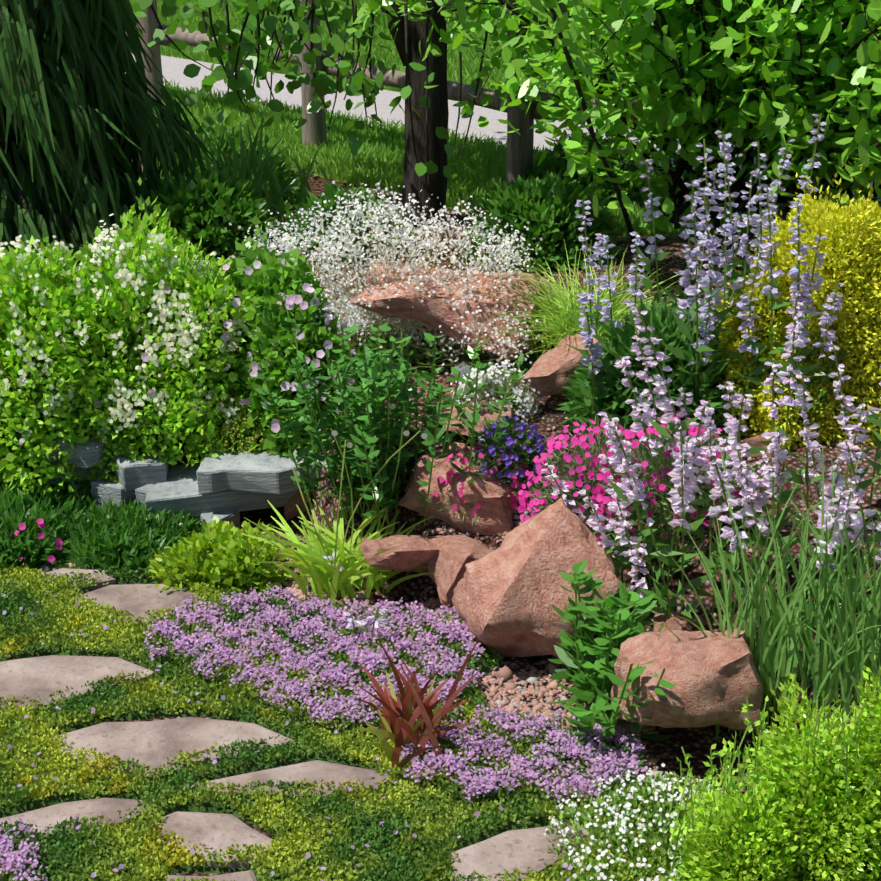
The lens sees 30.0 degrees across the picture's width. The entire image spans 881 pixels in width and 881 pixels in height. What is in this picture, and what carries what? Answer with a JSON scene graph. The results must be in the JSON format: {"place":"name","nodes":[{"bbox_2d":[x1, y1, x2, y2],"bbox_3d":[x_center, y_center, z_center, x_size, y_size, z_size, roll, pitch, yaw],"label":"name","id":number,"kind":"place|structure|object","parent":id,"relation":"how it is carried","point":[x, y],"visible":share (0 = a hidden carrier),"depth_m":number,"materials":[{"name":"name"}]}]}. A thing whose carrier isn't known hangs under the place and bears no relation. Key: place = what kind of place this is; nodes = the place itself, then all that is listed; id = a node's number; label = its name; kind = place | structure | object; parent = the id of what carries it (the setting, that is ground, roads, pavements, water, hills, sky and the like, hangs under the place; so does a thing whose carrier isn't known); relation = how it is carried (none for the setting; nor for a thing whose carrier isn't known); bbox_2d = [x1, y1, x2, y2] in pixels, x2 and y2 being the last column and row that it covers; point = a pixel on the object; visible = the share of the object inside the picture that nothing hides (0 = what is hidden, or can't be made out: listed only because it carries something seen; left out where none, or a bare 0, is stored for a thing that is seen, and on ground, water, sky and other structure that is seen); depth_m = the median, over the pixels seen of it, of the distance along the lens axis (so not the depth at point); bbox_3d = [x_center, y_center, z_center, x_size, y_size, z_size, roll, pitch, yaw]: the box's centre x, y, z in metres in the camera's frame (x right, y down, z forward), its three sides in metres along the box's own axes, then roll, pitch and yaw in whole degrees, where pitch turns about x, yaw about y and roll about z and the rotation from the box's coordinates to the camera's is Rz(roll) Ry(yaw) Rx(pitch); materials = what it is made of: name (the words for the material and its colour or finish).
{"place":"outdoors","nodes":[
{"label":"outdoors","id":0,"kind":"place"},
{"bbox_2d":[0,129,880,875],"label":"ground","id":1,"kind":"structure","parent":0,"point":[696,743],"depth_m":4.46,"materials":[{"name":"brown soil"}]},
{"bbox_2d":[30,458,113,485],"bbox_3d":[-1.097,0.058,5.045,0.335,0.075,0.288,-2,21,0],"label":"slate","id":2,"kind":"object","parent":1,"relation":"on","point":[60,479],"visible":0.02,"depth_m":4.94,"materials":[{"name":"grey stone"}]},
{"bbox_2d":[38,432,111,468],"bbox_3d":[-1.120,-0.005,5.014,0.282,0.073,0.318,2,19,4],"label":"slate","id":3,"kind":"object","parent":2,"relation":"on","point":[94,453],"visible":0.27,"depth_m":4.87,"materials":[{"name":"grey stone"}]},
{"bbox_2d":[67,481,90,488],"bbox_3d":[-1.202,0.102,5.156,0.298,0.100,0.345,4,22,0],"label":"slate","id":4,"kind":"object","parent":1,"relation":"on","point":[81,483],"depth_m":4.99,"materials":[{"name":"grey stone"}]},
{"bbox_2d":[0,7,186,258],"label":"conifer trunk and branches","id":5,"kind":"object","parent":1,"relation":"on","point":[95,178],"visible":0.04,"depth_m":5.96,"materials":[{"name":"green plant"}]},
{"bbox_2d":[0,0,219,275],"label":"weeping conifer","id":6,"kind":"object","parent":1,"relation":"on","point":[44,111],"visible":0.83,"depth_m":5.92,"materials":[{"name":"green plant"}]},
{"bbox_2d":[91,477,136,507],"bbox_3d":[-0.919,0.136,5.025,0.274,0.085,0.312,1,17,2],"label":"slate","id":7,"kind":"object","parent":1,"relation":"on","point":[104,489],"visible":0.33,"depth_m":4.90,"materials":[{"name":"grey stone"}]},
{"bbox_2d":[111,441,171,490],"bbox_3d":[-0.922,0.060,4.996,0.203,0.090,0.305,-2,22,-5],"label":"slate","id":8,"kind":"object","parent":7,"relation":"on","point":[131,475],"visible":0.27,"depth_m":4.87,"materials":[{"name":"grey stone"}]},
{"bbox_2d":[73,584,196,624],"bbox_3d":[-0.803,0.451,4.408,0.265,0.059,0.278,-19,28,-39],"label":"flagstone","id":9,"kind":"object","parent":1,"relation":"on","point":[140,600],"visible":0.48,"depth_m":4.41,"materials":[{"name":"beige stone"}]},
{"bbox_2d":[135,461,296,517],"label":"stone slab","id":10,"kind":"structure","parent":1,"relation":"on","point":[177,491],"depth_m":4.84,"materials":[{"name":"grey stone"}]},
{"bbox_2d":[196,447,321,494],"bbox_3d":[-0.506,0.069,4.902,0.384,0.086,0.320,-1,21,5],"label":"slate","id":11,"kind":"object","parent":10,"relation":"on","point":[261,471],"visible":0.67,"depth_m":4.78,"materials":[{"name":"grey stone"}]},
{"bbox_2d":[193,510,240,532],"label":"stone block","id":12,"kind":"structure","parent":1,"relation":"on","point":[230,516],"depth_m":4.83,"materials":[{"name":"grey stone"}]},
{"bbox_2d":[181,760,389,797],"bbox_3d":[-0.337,0.764,3.623,0.454,0.060,0.146,1,22,2],"label":"flagstone","id":13,"kind":"object","parent":1,"relation":"on","point":[318,771],"visible":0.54,"depth_m":3.61,"materials":[{"name":"beige stone"}]},
{"bbox_2d":[284,488,310,519],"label":"boulder","id":14,"kind":"object","parent":1,"relation":"on","point":[291,510],"visible":0.5,"depth_m":4.87,"materials":[{"name":"stone"}]},
{"bbox_2d":[150,0,492,227],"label":"tree trunk and limbs","id":15,"kind":"object","parent":1,"relation":"on","point":[424,143],"visible":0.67,"depth_m":7.69,"materials":[{"name":"brown plant"}]},
{"bbox_2d":[132,0,508,180],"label":"tree leaves","id":16,"kind":"object","parent":15,"relation":"attached to","point":[323,83],"visible":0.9,"depth_m":6.95,"materials":[{"name":"green plant"}]},
{"bbox_2d":[0,571,683,880],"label":"ground cover mat","id":17,"kind":"object","parent":1,"relation":"on","point":[208,807],"visible":0.08,"depth_m":3.60,"materials":[{"name":"green plant"}]},
{"bbox_2d":[0,798,147,837],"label":"flagstone","id":18,"kind":"object","parent":17,"relation":"on","point":[52,815],"visible":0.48,"depth_m":3.48,"materials":[{"name":"beige stone"}]},
{"bbox_2d":[0,655,154,710],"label":"flagstone","id":19,"kind":"object","parent":17,"relation":"on","point":[42,677],"visible":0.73,"depth_m":4.02,"materials":[{"name":"beige stone"}]},
{"bbox_2d":[41,568,115,589],"bbox_3d":[-1.004,0.399,4.539,0.222,0.060,0.109,1,22,2],"label":"flagstone","id":20,"kind":"object","parent":17,"relation":"on","point":[102,579],"visible":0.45,"depth_m":4.53,"materials":[{"name":"beige stone"}]},
{"bbox_2d":[52,717,297,780],"bbox_3d":[-0.611,0.706,3.773,0.496,0.061,0.282,-11,24,-25],"label":"flagstone","id":21,"kind":"object","parent":17,"relation":"on","point":[154,744],"visible":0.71,"depth_m":3.76,"materials":[{"name":"beige stone"}]},
{"bbox_2d":[166,870,256,880],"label":"flagstone","id":22,"kind":"object","parent":17,"relation":"on","point":[248,875],"visible":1,"depth_m":3.28,"materials":[{"name":"beige stone"}]},
{"bbox_2d":[157,811,276,867],"bbox_3d":[-0.465,0.845,3.424,0.293,0.061,0.154,12,25,27],"label":"flagstone","id":23,"kind":"object","parent":17,"relation":"on","point":[217,831],"visible":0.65,"depth_m":3.42,"materials":[{"name":"beige stone"}]},
{"bbox_2d":[450,824,600,880],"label":"flagstone","id":24,"kind":"object","parent":17,"relation":"on","point":[511,850],"visible":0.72,"depth_m":3.35,"materials":[{"name":"beige stone"}]},
{"bbox_2d":[168,139,596,269],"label":"mulch chips","id":25,"kind":"object","parent":1,"relation":"on","point":[314,188],"visible":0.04,"depth_m":6.65,"materials":[{"name":"brown plant"}]},
{"bbox_2d":[360,535,440,576],"bbox_3d":[-0.112,0.317,4.406,0.254,0.154,0.184,0,21,-16],"label":"boulder","id":26,"kind":"object","parent":1,"relation":"on","point":[409,552],"visible":0.73,"depth_m":4.34,"materials":[{"name":"stone"}]},
{"bbox_2d":[36,355,774,825],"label":"gravel","id":27,"kind":"structure","parent":1,"relation":"on","point":[500,695],"depth_m":4.03,"materials":[{"name":"beige gravel"}]},
{"bbox_2d":[0,112,880,880],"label":"vegetation","id":28,"kind":"object","parent":1,"relation":"on","point":[812,812],"depth_m":4.47,"materials":[{"name":"green plant"}]},
{"bbox_2d":[0,165,880,880],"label":"garden plants","id":29,"kind":"object","parent":1,"relation":"on","point":[852,261],"visible":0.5,"depth_m":3.88,"materials":[{"name":"green plant"}]},
{"bbox_2d":[161,19,736,213],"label":"lawn sheet","id":30,"kind":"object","parent":1,"relation":"on","point":[357,139],"visible":0.1,"depth_m":9.03,"materials":[{"name":"green plant"}]},
{"bbox_2d":[129,0,879,236],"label":"lawn grass","id":31,"kind":"structure","parent":30,"relation":"on","point":[476,166],"depth_m":9.68,"materials":[{"name":"green leaf"}]},
{"bbox_2d":[350,263,548,360],"bbox_3d":[0.016,-0.412,5.237,0.640,0.252,0.516,-4,22,-9],"label":"boulder","id":32,"kind":"object","parent":1,"relation":"on","point":[403,303],"visible":0.65,"depth_m":5.05,"materials":[{"name":"stone"}]},
{"bbox_2d":[398,439,517,534],"bbox_3d":[0.052,0.140,4.586,0.368,0.219,0.372,3,16,7],"label":"boulder","id":33,"kind":"object","parent":1,"relation":"on","point":[493,498],"visible":0.54,"depth_m":4.47,"materials":[{"name":"stone"}]},
{"bbox_2d":[427,535,493,605],"bbox_3d":[0.062,0.337,4.405,0.186,0.158,0.205,-11,24,-26],"label":"boulder","id":34,"kind":"object","parent":1,"relation":"on","point":[451,558],"visible":0.67,"depth_m":4.34,"materials":[{"name":"stone"}]},
{"bbox_2d":[450,364,475,376],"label":"grey rock","id":35,"kind":"object","parent":1,"relation":"on","point":[462,369],"visible":0.46,"depth_m":5.05,"materials":[{"name":"stone"}]},
{"bbox_2d":[443,399,513,436],"bbox_3d":[0.108,-0.065,4.712,0.209,0.088,0.141,1,16,2],"label":"boulder","id":36,"kind":"object","parent":1,"relation":"on","point":[480,427],"visible":0.27,"depth_m":4.68,"materials":[{"name":"stone"}]},
{"bbox_2d":[125,0,863,220],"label":"fence","id":37,"kind":"object","parent":1,"relation":"on","point":[519,152],"visible":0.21,"depth_m":9.07,"materials":[{"name":"brown wood"}]},
{"bbox_2d":[452,498,619,657],"bbox_3d":[0.232,0.351,4.119,0.349,0.399,0.380,-7,0,-17],"label":"boulder","id":38,"kind":"object","parent":1,"relation":"on","point":[508,591],"visible":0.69,"depth_m":4.00,"materials":[{"name":"stone"}]},
{"bbox_2d":[518,334,603,396],"bbox_3d":[0.344,-0.222,4.836,0.276,0.168,0.215,-6,11,-14],"label":"boulder","id":39,"kind":"object","parent":1,"relation":"on","point":[546,375],"visible":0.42,"depth_m":4.76,"materials":[{"name":"stone"}]},
{"bbox_2d":[346,0,880,239],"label":"shrub","id":40,"kind":"object","parent":1,"relation":"on","point":[862,61],"depth_m":6.06,"materials":[{"name":"green plant"}]},
{"bbox_2d":[653,610,693,631],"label":"rock","id":41,"kind":"object","parent":1,"relation":"on","point":[674,622],"visible":0.5,"depth_m":4.01,"materials":[{"name":"stone"}]},
{"bbox_2d":[610,628,762,729],"bbox_3d":[0.573,0.554,3.702,0.351,0.251,0.264,-13,31,-24],"label":"boulder","id":42,"kind":"object","parent":1,"relation":"on","point":[713,678],"visible":0.88,"depth_m":3.62,"materials":[{"name":"stone"}]},
{"bbox_2d":[734,435,771,456],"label":"boulder","id":43,"kind":"object","parent":1,"relation":"on","point":[753,441],"visible":0.19,"depth_m":4.47,"materials":[{"name":"stone"}]},
{"bbox_2d":[125,54,880,206],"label":"path","id":44,"kind":"structure","parent":0,"point":[173,68],"depth_m":10.93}
]}

